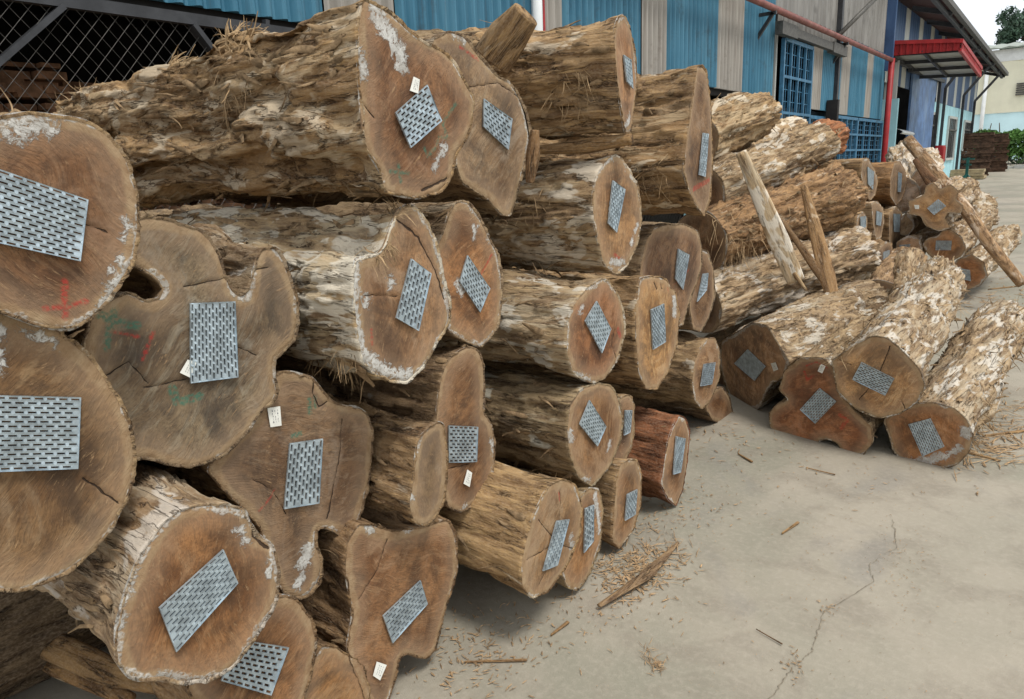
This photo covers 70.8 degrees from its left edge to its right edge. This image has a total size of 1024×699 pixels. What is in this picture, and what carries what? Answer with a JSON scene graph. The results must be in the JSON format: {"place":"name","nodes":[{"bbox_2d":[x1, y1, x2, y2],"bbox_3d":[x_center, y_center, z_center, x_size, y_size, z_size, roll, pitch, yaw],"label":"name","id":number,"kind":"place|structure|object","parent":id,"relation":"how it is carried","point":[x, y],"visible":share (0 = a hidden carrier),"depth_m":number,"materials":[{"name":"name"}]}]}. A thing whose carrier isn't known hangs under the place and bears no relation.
{"place":"outdoors","nodes":[
{"label":"outdoors","id":0,"kind":"place"},
{"bbox_2d":[6,161,1023,698],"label":"ground","id":1,"kind":"structure","parent":0,"point":[968,603],"depth_m":2.75,"materials":[{"name":"concrete"}]},
{"bbox_2d":[0,61,72,112],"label":"timber stack","id":2,"kind":"object","parent":1,"relation":"on","point":[24,81],"visible":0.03,"depth_m":4.88,"materials":[{"name":"wood"}]},
{"bbox_2d":[0,589,105,698],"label":"log","id":3,"kind":"object","parent":1,"relation":"on","point":[34,623],"visible":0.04,"depth_m":2.20,"materials":[{"name":"brown wood"}]},
{"bbox_2d":[43,662,135,698],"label":"wood slab","id":4,"kind":"object","parent":3,"relation":"on","point":[75,680],"depth_m":2.10,"materials":[{"name":"brown wood"}]},
{"bbox_2d":[40,634,153,694],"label":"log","id":5,"kind":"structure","parent":3,"relation":"on","point":[79,658],"depth_m":2.11,"materials":[{"name":"brown wood"}]},
{"bbox_2d":[31,462,280,685],"bbox_3d":[-1.572,0.380,2.220,2.340,0.442,0.448,9,18,37],"label":"log","id":6,"kind":"object","parent":3,"relation":"on","point":[174,578],"visible":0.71,"depth_m":1.51,"materials":[{"name":"brown wood"}]},
{"bbox_2d":[0,314,136,592],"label":"log","id":7,"kind":"object","parent":6,"relation":"on","point":[68,458],"visible":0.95,"depth_m":1.34,"materials":[{"name":"brown wood"}]},
{"bbox_2d":[0,88,140,330],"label":"log","id":8,"kind":"object","parent":7,"relation":"on","point":[70,227],"visible":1,"depth_m":1.27,"materials":[{"name":"brown wood"}]},
{"bbox_2d":[137,370,373,599],"bbox_3d":[-1.474,0.204,2.640,2.334,0.725,0.606,9,18,37],"label":"log","id":9,"kind":"object","parent":6,"relation":"on","point":[290,472],"visible":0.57,"depth_m":1.94,"materials":[{"name":"brown wood"}]},
{"bbox_2d":[64,214,299,468],"bbox_3d":[-1.604,-0.153,2.368,2.337,0.627,0.596,9,18,37],"label":"log","id":10,"kind":"object","parent":9,"relation":"on","point":[186,337],"visible":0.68,"depth_m":1.64,"materials":[{"name":"brown wood"}]},
{"bbox_2d":[153,196,451,401],"bbox_3d":[-1.207,-0.243,2.616,2.476,0.602,0.441,9,18,37],"label":"log","id":11,"kind":"object","parent":9,"relation":"on","point":[373,293],"visible":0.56,"depth_m":1.93,"materials":[{"name":"brown wood"}]},
{"bbox_2d":[53,0,474,213],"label":"log","id":12,"kind":"object","parent":11,"relation":"on","point":[361,99],"visible":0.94,"depth_m":1.95,"materials":[{"name":"brown wood"}]},
{"bbox_2d":[58,81,243,210],"bbox_3d":[-3.722,-1.199,6.892,2.119,2.300,1.400,9,18,37],"label":"timber stack","id":13,"kind":"object","parent":1,"relation":"on","point":[226,202],"visible":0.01,"depth_m":6.22,"materials":[{"name":"wood"}]},
{"bbox_2d":[305,638,370,698],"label":"log","id":14,"kind":"object","parent":1,"relation":"on","point":[334,676],"visible":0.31,"depth_m":2.05,"materials":[{"name":"brown wood"}]},
{"bbox_2d":[81,593,318,698],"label":"log","id":15,"kind":"object","parent":14,"relation":"on","point":[277,661],"visible":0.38,"depth_m":1.83,"materials":[{"name":"brown wood"}]},
{"bbox_2d":[279,506,457,698],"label":"log","id":16,"kind":"object","parent":1,"relation":"on","point":[376,602],"visible":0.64,"depth_m":2.19,"materials":[{"name":"brown wood"}]},
{"bbox_2d":[326,392,448,526],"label":"log","id":17,"kind":"object","parent":16,"relation":"on","point":[409,473],"visible":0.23,"depth_m":2.12,"materials":[{"name":"brown wood"}]},
{"bbox_2d":[465,658,526,662],"bbox_3d":[-0.054,1.044,2.414,0.208,0.010,0.010,-2,53,1],"label":"bark splinter","id":18,"kind":"object","parent":1,"relation":"on","point":[505,660],"visible":1,"depth_m":2.41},
{"bbox_2d":[0,0,1008,215],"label":"factory building","id":19,"kind":"structure","parent":1,"relation":"on","point":[811,61],"depth_m":13.54,"materials":[{"name":"blue metal"}]},
{"bbox_2d":[0,0,680,222],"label":"chain link gate","id":20,"kind":"structure","parent":19,"relation":"attached to","point":[194,22],"depth_m":4.09,"materials":[{"name":"metal"}]},
{"bbox_2d":[779,37,813,123],"bbox_3d":[5.200,-4.021,13.265,0.064,3.063,1.677,9,18,37],"label":"barred window","id":21,"kind":"structure","parent":19,"relation":"in","point":[785,40],"depth_m":12.99,"materials":[{"name":"metal"}]},
{"bbox_2d":[837,115,858,158],"bbox_3d":[7.621,-4.570,16.512,0.064,1.473,1.933,9,18,37],"label":"barred window","id":22,"kind":"structure","parent":19,"relation":"in","point":[855,130],"depth_m":16.81,"materials":[{"name":"metal"}]},
{"bbox_2d":[856,118,882,162],"bbox_3d":[9.022,-5.056,18.241,0.064,1.473,2.629,9,18,37],"label":"barred window","id":23,"kind":"structure","parent":19,"relation":"in","point":[863,120],"depth_m":18.25,"materials":[{"name":"metal"}]},
{"bbox_2d":[906,73,936,147],"bbox_3d":[12.974,-6.712,22.935,0.060,3.750,4.020,9,18,37],"label":"sliding door","id":24,"kind":"structure","parent":19,"relation":"in","point":[922,91],"depth_m":22.57,"materials":[{"name":"blue paint"}]},
{"bbox_2d":[935,145,945,161],"bbox_3d":[14.844,-6.753,24.962,0.245,0.620,0.700,9,18,37],"label":"hose cabinet","id":25,"kind":"object","parent":19,"relation":"attached to","point":[942,150],"visible":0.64,"depth_m":24.67,"materials":[{"name":"metal"}]},
{"bbox_2d":[945,116,957,160],"bbox_3d":[17.127,-8.235,28.102,0.105,1.638,2.055,9,18,37],"label":"window","id":26,"kind":"structure","parent":19,"relation":"in","point":[952,121],"depth_m":28.08,"materials":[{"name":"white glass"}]},
{"bbox_2d":[961,120,970,150],"bbox_3d":[19.748,-9.292,31.311,0.105,1.276,2.035,9,18,37],"label":"window","id":27,"kind":"structure","parent":19,"relation":"in","point":[966,124],"depth_m":30.74,"materials":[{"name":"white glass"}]},
{"bbox_2d":[509,465,603,590],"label":"log","id":28,"kind":"object","parent":1,"relation":"on","point":[576,573],"visible":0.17,"depth_m":2.78,"materials":[{"name":"brown wood"}]},
{"bbox_2d":[484,368,623,486],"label":"log","id":29,"kind":"object","parent":28,"relation":"on","point":[567,428],"visible":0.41,"depth_m":2.79,"materials":[{"name":"brown wood"}]},
{"bbox_2d":[436,262,625,383],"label":"log","id":30,"kind":"object","parent":29,"relation":"on","point":[571,328],"visible":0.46,"depth_m":2.70,"materials":[{"name":"brown wood"}]},
{"bbox_2d":[275,154,641,278],"bbox_3d":[-0.397,-0.631,3.403,2.080,0.504,0.458,9,18,37],"label":"log","id":31,"kind":"object","parent":30,"relation":"on","point":[578,215],"visible":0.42,"depth_m":2.80,"materials":[{"name":"brown wood"}]},
{"bbox_2d":[526,130,539,182],"bbox_3d":[0.071,-0.659,2.457,0.050,0.174,0.052,3,20,-8],"label":"wood slab","id":32,"kind":"object","parent":31,"relation":"on","point":[533,155],"depth_m":2.44,"materials":[{"name":"brown wood"}]},
{"bbox_2d":[461,14,637,157],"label":"log","id":33,"kind":"object","parent":31,"relation":"on","point":[568,80],"visible":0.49,"depth_m":2.59,"materials":[{"name":"brown wood"}]},
{"bbox_2d":[540,133,633,153],"bbox_3d":[0.276,-0.769,2.721,0.362,0.058,0.058,0,57,23],"label":"wood slab","id":34,"kind":"object","parent":31,"relation":"on","point":[587,145],"depth_m":2.69,"materials":[{"name":"brown wood"}]},
{"bbox_2d":[506,458,641,548],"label":"log","id":35,"kind":"object","parent":1,"relation":"on","point":[618,485],"visible":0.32,"depth_m":3.03,"materials":[{"name":"brown wood"}]},
{"bbox_2d":[614,393,634,458],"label":"log","id":36,"kind":"object","parent":35,"relation":"on","point":[628,429],"visible":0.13,"depth_m":3.12,"materials":[{"name":"brown wood"}]},
{"bbox_2d":[502,267,680,389],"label":"log","id":37,"kind":"object","parent":36,"relation":"on","point":[650,305],"visible":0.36,"depth_m":3.21,"materials":[{"name":"brown wood"}]},
{"bbox_2d":[550,221,702,326],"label":"log","id":38,"kind":"object","parent":37,"relation":"on","point":[671,253],"visible":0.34,"depth_m":3.66,"materials":[{"name":"brown wood"}]},
{"bbox_2d":[539,64,713,216],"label":"log","id":39,"kind":"object","parent":38,"relation":"on","point":[667,156],"visible":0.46,"depth_m":3.21,"materials":[{"name":"brown wood"}]},
{"bbox_2d":[485,366,732,422],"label":"log","id":40,"kind":"object","parent":1,"relation":"on","point":[718,407],"visible":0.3,"depth_m":4.57,"materials":[{"name":"brown wood"}]},
{"bbox_2d":[483,331,720,408],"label":"log","id":41,"kind":"object","parent":40,"relation":"on","point":[692,377],"visible":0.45,"depth_m":4.17,"materials":[{"name":"brown wood"}]},
{"bbox_2d":[679,249,715,331],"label":"log","id":42,"kind":"object","parent":41,"relation":"on","point":[700,307],"visible":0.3,"depth_m":4.19,"materials":[{"name":"brown wood"}]},
{"bbox_2d":[597,541,678,606],"bbox_3d":[0.540,0.892,2.869,0.071,0.024,0.600,10,18,41],"label":"wood slab","id":43,"kind":"object","parent":1,"relation":"on","point":[648,572],"depth_m":2.83,"materials":[{"name":"brown wood"}]},
{"bbox_2d":[627,406,689,505],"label":"log","id":44,"kind":"object","parent":1,"relation":"on","point":[659,452],"visible":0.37,"depth_m":3.37,"materials":[{"name":"brown wood"}]},
{"bbox_2d":[396,271,1023,698],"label":"wood chips","id":45,"kind":"object","parent":1,"relation":"on","point":[644,563],"visible":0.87,"depth_m":2.94,"materials":[{"name":"wood"}]},
{"bbox_2d":[703,311,774,384],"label":"log","id":46,"kind":"object","parent":1,"relation":"on","point":[719,336],"visible":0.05,"depth_m":5.67,"materials":[{"name":"brown wood"}]},
{"bbox_2d":[720,280,888,408],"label":"log","id":47,"kind":"object","parent":1,"relation":"on","point":[759,356],"visible":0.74,"depth_m":4.66,"materials":[{"name":"brown wood"}]},
{"bbox_2d":[700,226,881,336],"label":"log","id":48,"kind":"object","parent":47,"relation":"on","point":[854,252],"visible":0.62,"depth_m":5.22,"materials":[{"name":"brown wood"}]},
{"bbox_2d":[736,150,804,284],"bbox_3d":[1.747,-0.889,4.888,0.130,0.998,0.065,-30,18,1],"label":"wood slab","id":49,"kind":"object","parent":48,"relation":"on","point":[778,240],"depth_m":4.88,"materials":[{"name":"brown wood"}]},
{"bbox_2d":[792,272,806,290],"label":"wood slab","id":50,"kind":"object","parent":49,"relation":"on","point":[798,278],"depth_m":4.98,"materials":[{"name":"brown wood"}]},
{"bbox_2d":[678,159,874,281],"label":"log","id":51,"kind":"object","parent":48,"relation":"on","point":[730,230],"visible":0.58,"depth_m":5.29,"materials":[{"name":"brown wood"}]},
{"bbox_2d":[709,121,842,205],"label":"log","id":52,"kind":"object","parent":51,"relation":"on","point":[779,160],"visible":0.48,"depth_m":5.60,"materials":[{"name":"brown wood"}]},
{"bbox_2d":[710,92,781,159],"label":"log","id":53,"kind":"object","parent":52,"relation":"on","point":[740,120],"visible":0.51,"depth_m":5.39,"materials":[{"name":"brown wood"}]},
{"bbox_2d":[732,116,807,152],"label":"log","id":54,"kind":"object","parent":52,"relation":"on","point":[787,123],"visible":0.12,"depth_m":6.50,"materials":[{"name":"brown wood"}]},
{"bbox_2d":[812,118,850,171],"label":"log","id":55,"kind":"object","parent":52,"relation":"on","point":[843,134],"visible":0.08,"depth_m":6.18,"materials":[{"name":"brown wood"}]},
{"bbox_2d":[781,219,819,280],"bbox_3d":[2.130,-0.557,5.034,0.057,0.872,0.038,-28,-16,0],"label":"wood slab","id":56,"kind":"object","parent":47,"relation":"on","point":[811,262],"depth_m":5.07,"materials":[{"name":"brown wood"}]},
{"bbox_2d":[800,185,837,292],"bbox_3d":[2.163,-0.679,5.038,0.097,1.021,0.066,-7,-13,-5],"label":"wood slab","id":57,"kind":"object","parent":47,"relation":"on","point":[823,260],"depth_m":5.04,"materials":[{"name":"brown wood"}]},
{"bbox_2d":[769,287,893,454],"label":"log","id":58,"kind":"object","parent":1,"relation":"on","point":[813,405],"visible":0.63,"depth_m":4.13,"materials":[{"name":"brown wood"}]},
{"bbox_2d":[818,249,985,417],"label":"log","id":59,"kind":"object","parent":58,"relation":"on","point":[881,365],"visible":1,"depth_m":3.88,"materials":[{"name":"brown wood"}]},
{"bbox_2d":[890,247,923,292],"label":"log","id":60,"kind":"object","parent":59,"relation":"on","point":[909,260],"visible":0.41,"depth_m":5.31,"materials":[{"name":"brown wood"}]},
{"bbox_2d":[768,519,896,698],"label":"ground crack","id":61,"kind":"object","parent":1,"relation":"on","point":[823,613],"visible":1,"depth_m":2.54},
{"bbox_2d":[836,211,866,230],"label":"log","id":62,"kind":"object","parent":1,"relation":"on","point":[859,220],"visible":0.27,"depth_m":6.52,"materials":[{"name":"brown wood"}]},
{"bbox_2d":[865,246,927,288],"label":"log","id":63,"kind":"object","parent":1,"relation":"on","point":[882,275],"visible":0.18,"depth_m":7.10,"materials":[{"name":"brown wood"}]},
{"bbox_2d":[800,239,892,279],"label":"log","id":64,"kind":"object","parent":63,"relation":"on","point":[885,248],"visible":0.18,"depth_m":7.64,"materials":[{"name":"brown wood"}]},
{"bbox_2d":[801,201,883,239],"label":"log","id":65,"kind":"object","parent":64,"relation":"on","point":[873,211],"visible":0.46,"depth_m":7.28,"materials":[{"name":"brown wood"}]},
{"bbox_2d":[818,158,877,200],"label":"log","id":66,"kind":"object","parent":65,"relation":"on","point":[863,168],"visible":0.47,"depth_m":6.98,"materials":[{"name":"brown wood"}]},
{"bbox_2d":[880,206,901,248],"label":"log","id":67,"kind":"object","parent":63,"relation":"on","point":[892,225],"visible":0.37,"depth_m":8.15,"materials":[{"name":"brown wood"}]},
{"bbox_2d":[866,161,906,205],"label":"log","id":68,"kind":"object","parent":67,"relation":"on","point":[892,184],"visible":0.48,"depth_m":8.05,"materials":[{"name":"brown wood"}]},
{"bbox_2d":[901,220,925,238],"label":"log","id":69,"kind":"object","parent":1,"relation":"on","point":[920,226],"visible":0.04,"depth_m":9.54,"materials":[{"name":"brown wood"}]},
{"bbox_2d":[973,190,997,208],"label":"log","id":70,"kind":"object","parent":69,"relation":"on","point":[987,198],"visible":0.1,"depth_m":10.01,"materials":[{"name":"brown wood"}]},
{"bbox_2d":[884,290,1023,467],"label":"log","id":71,"kind":"object","parent":1,"relation":"on","point":[948,416],"visible":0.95,"depth_m":3.93,"materials":[{"name":"brown wood"}]},
{"bbox_2d":[885,42,1023,159],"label":"warehouse","id":72,"kind":"structure","parent":1,"relation":"on","point":[1001,100],"depth_m":49.40,"materials":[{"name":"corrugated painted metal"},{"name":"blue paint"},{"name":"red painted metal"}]},
{"bbox_2d":[962,158,974,177],"bbox_3d":[16.339,-6.365,25.793,0.672,0.990,0.593,-5,14,-10],"label":"green stand","id":73,"kind":"object","parent":1,"relation":"on","point":[967,164],"visible":0.58,"depth_m":25.79,"materials":[{"name":"paint"}]},
{"bbox_2d":[955,224,1022,289],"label":"log","id":74,"kind":"object","parent":1,"relation":"on","point":[979,263],"visible":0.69,"depth_m":7.98,"materials":[{"name":"brown wood"}]},
{"bbox_2d":[922,203,999,260],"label":"log","id":75,"kind":"object","parent":74,"relation":"on","point":[958,239],"visible":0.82,"depth_m":7.98,"materials":[{"name":"brown wood"}]},
{"bbox_2d":[896,227,940,253],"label":"log","id":76,"kind":"object","parent":75,"relation":"on","point":[918,239],"visible":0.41,"depth_m":8.18,"materials":[{"name":"brown wood"}]},
{"bbox_2d":[900,210,921,235],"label":"log","id":77,"kind":"object","parent":76,"relation":"on","point":[910,222],"visible":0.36,"depth_m":8.48,"materials":[{"name":"brown wood"}]},
{"bbox_2d":[885,140,921,213],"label":"log","id":78,"kind":"object","parent":77,"relation":"on","point":[901,153],"visible":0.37,"depth_m":8.96,"materials":[{"name":"brown wood"}]},
{"bbox_2d":[908,176,981,230],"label":"log","id":79,"kind":"object","parent":75,"relation":"on","point":[935,206],"visible":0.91,"depth_m":7.86,"materials":[{"name":"brown wood"}]},
{"bbox_2d":[910,147,944,194],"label":"log","id":80,"kind":"object","parent":79,"relation":"on","point":[932,152],"visible":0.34,"depth_m":9.01,"materials":[{"name":"brown wood"}]},
{"bbox_2d":[912,158,943,187],"bbox_3d":[4.779,-1.945,8.230,0.050,0.128,0.864,26,37,-23],"label":"wood slab","id":81,"kind":"object","parent":79,"relation":"on","point":[927,175],"depth_m":8.30,"materials":[{"name":"brown wood"}]},
{"bbox_2d":[902,135,1023,286],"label":"barked pole","id":82,"kind":"object","parent":79,"relation":"on","point":[968,213],"visible":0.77,"depth_m":7.59,"materials":[{"name":"brown wood"}]},
{"bbox_2d":[970,123,1023,163],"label":"hedge","id":83,"kind":"object","parent":1,"relation":"on","point":[1016,137],"visible":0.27,"depth_m":38.77,"materials":[{"name":"green plant"}]},
{"bbox_2d":[985,429,1023,435],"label":"bark splinter","id":84,"kind":"object","parent":1,"relation":"on","point":[1008,432],"visible":0.98,"depth_m":4.18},
{"bbox_2d":[994,5,1023,49],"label":"broadleaf tree","id":85,"kind":"object","parent":1,"relation":"on","point":[1011,30],"visible":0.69,"depth_m":88.07,"materials":[{"name":"green plant"}]},
{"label":"log","id":86,"kind":"object","parent":1,"relation":"on","visible":0},
{"bbox_2d":[439,461,582,598],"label":"log","id":87,"kind":"object","parent":86,"relation":"on","point":[519,530],"visible":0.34,"depth_m":2.44,"materials":[{"name":"brown wood"}]},
{"bbox_2d":[276,341,495,511],"bbox_3d":[-1.079,0.155,3.113,2.356,0.617,0.418,9,18,37],"label":"log","id":88,"kind":"object","parent":87,"relation":"on","point":[446,386],"visible":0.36,"depth_m":2.42,"materials":[{"name":"brown wood"}]},
{"bbox_2d":[140,199,503,347],"bbox_3d":[-1.050,-0.364,3.048,2.335,0.535,0.406,9,18,37],"label":"log","id":89,"kind":"object","parent":88,"relation":"on","point":[471,264],"visible":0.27,"depth_m":2.37,"materials":[{"name":"brown wood"}]},
{"bbox_2d":[163,31,531,217],"bbox_3d":[-0.997,-0.859,3.089,2.338,0.608,0.563,9,18,37],"label":"log","id":90,"kind":"object","parent":89,"relation":"on","point":[488,174],"visible":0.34,"depth_m":2.45,"materials":[{"name":"brown wood"}]},
{"bbox_2d":[412,20,490,55],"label":"log","id":91,"kind":"object","parent":90,"relation":"on","point":[423,33],"visible":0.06,"depth_m":2.65,"materials":[{"name":"brown wood"}]},
{"bbox_2d":[475,3,536,73],"bbox_3d":[-0.012,-1.083,2.499,0.143,0.206,0.077,23,45,-29],"label":"wood slab","id":92,"kind":"object","parent":90,"relation":"on","point":[501,44],"depth_m":2.48,"materials":[{"name":"brown wood"}]},
{"bbox_2d":[954,0,1023,114],"label":"sky","id":93,"kind":"structure","parent":0,"point":[982,14],"materials":[{"name":"white"}]},
{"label":"pallet","id":94,"kind":"object","parent":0,"visible":0},
{"bbox_2d":[950,175,986,178],"bbox_3d":[18.566,-7.013,29.281,1.150,0.120,1.100,8,17,36],"label":"pallet","id":95,"kind":"object","parent":94,"relation":"on","point":[979,177],"visible":0.48,"depth_m":28.71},
{"bbox_2d":[950,172,984,175],"bbox_3d":[18.462,-7.120,29.220,1.150,0.120,1.100,8,17,35],"label":"pallet","id":96,"kind":"object","parent":95,"relation":"on","point":[969,174],"visible":0.67,"depth_m":28.84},
{"bbox_2d":[950,169,985,172],"bbox_3d":[18.534,-7.258,29.260,1.150,0.120,1.100,8,17,35],"label":"pallet","id":97,"kind":"object","parent":96,"relation":"on","point":[969,171],"visible":0.77,"depth_m":28.88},
{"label":"pallet","id":98,"kind":"object","parent":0,"visible":0},
{"bbox_2d":[959,165,989,168],"bbox_3d":[20.044,-7.929,31.247,1.150,0.120,1.100,6,16,32],"label":"pallet","id":99,"kind":"object","parent":98,"relation":"on","point":[978,166],"visible":0.67,"depth_m":30.74,"materials":[{"name":"brown wood"}]},
{"bbox_2d":[960,162,990,165],"bbox_3d":[20.092,-8.069,31.293,1.150,0.120,1.100,5,16,28],"label":"pallet","id":100,"kind":"object","parent":99,"relation":"on","point":[981,163],"visible":0.62,"depth_m":30.77,"materials":[{"name":"brown wood"}]},
{"bbox_2d":[960,159,990,162],"bbox_3d":[20.024,-8.173,31.218,1.150,0.120,1.100,5,16,28],"label":"pallet","id":101,"kind":"object","parent":100,"relation":"on","point":[977,160],"visible":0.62,"depth_m":30.73,"materials":[{"name":"brown wood"}]},
{"bbox_2d":[961,156,989,159],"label":"pallet","id":102,"kind":"object","parent":101,"relation":"on","point":[983,157],"visible":0.5,"depth_m":30.70,"materials":[{"name":"brown wood"}]},
{"bbox_2d":[961,153,990,156],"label":"pallet","id":103,"kind":"object","parent":102,"relation":"on","point":[976,155],"visible":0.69,"depth_m":30.70,"materials":[{"name":"brown wood"}]},
{"bbox_2d":[961,150,991,153],"bbox_3d":[20.023,-8.519,31.090,1.150,0.120,1.100,6,16,30],"label":"pallet","id":104,"kind":"object","parent":103,"relation":"on","point":[976,152],"visible":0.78,"depth_m":30.64,"materials":[{"name":"brown wood"}]},
{"bbox_2d":[963,147,993,150],"bbox_3d":[20.105,-8.640,31.057,1.150,0.120,1.100,7,17,33],"label":"pallet","id":105,"kind":"object","parent":104,"relation":"on","point":[978,149],"visible":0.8,"depth_m":30.61,"materials":[{"name":"brown wood"}]},
{"bbox_2d":[963,144,993,147],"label":"pallet","id":106,"kind":"object","parent":105,"relation":"on","point":[978,146],"visible":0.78,"depth_m":30.55,"materials":[{"name":"brown wood"}]},
{"bbox_2d":[963,141,991,144],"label":"pallet","id":107,"kind":"object","parent":106,"relation":"on","point":[977,143],"visible":0.72,"depth_m":30.59,"materials":[{"name":"brown wood"}]},
{"bbox_2d":[964,138,993,141],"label":"pallet","id":108,"kind":"object","parent":107,"relation":"on","point":[978,140],"visible":0.75,"depth_m":30.59,"materials":[{"name":"brown wood"}]},
{"bbox_2d":[964,135,994,138],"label":"pallet","id":109,"kind":"object","parent":108,"relation":"on","point":[978,137],"visible":0.68,"depth_m":30.55,"materials":[{"name":"brown wood"}]},
{"bbox_2d":[964,132,994,135],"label":"pallet","id":110,"kind":"object","parent":109,"relation":"on","point":[979,134],"visible":0.77,"depth_m":30.45,"materials":[{"name":"brown wood"}]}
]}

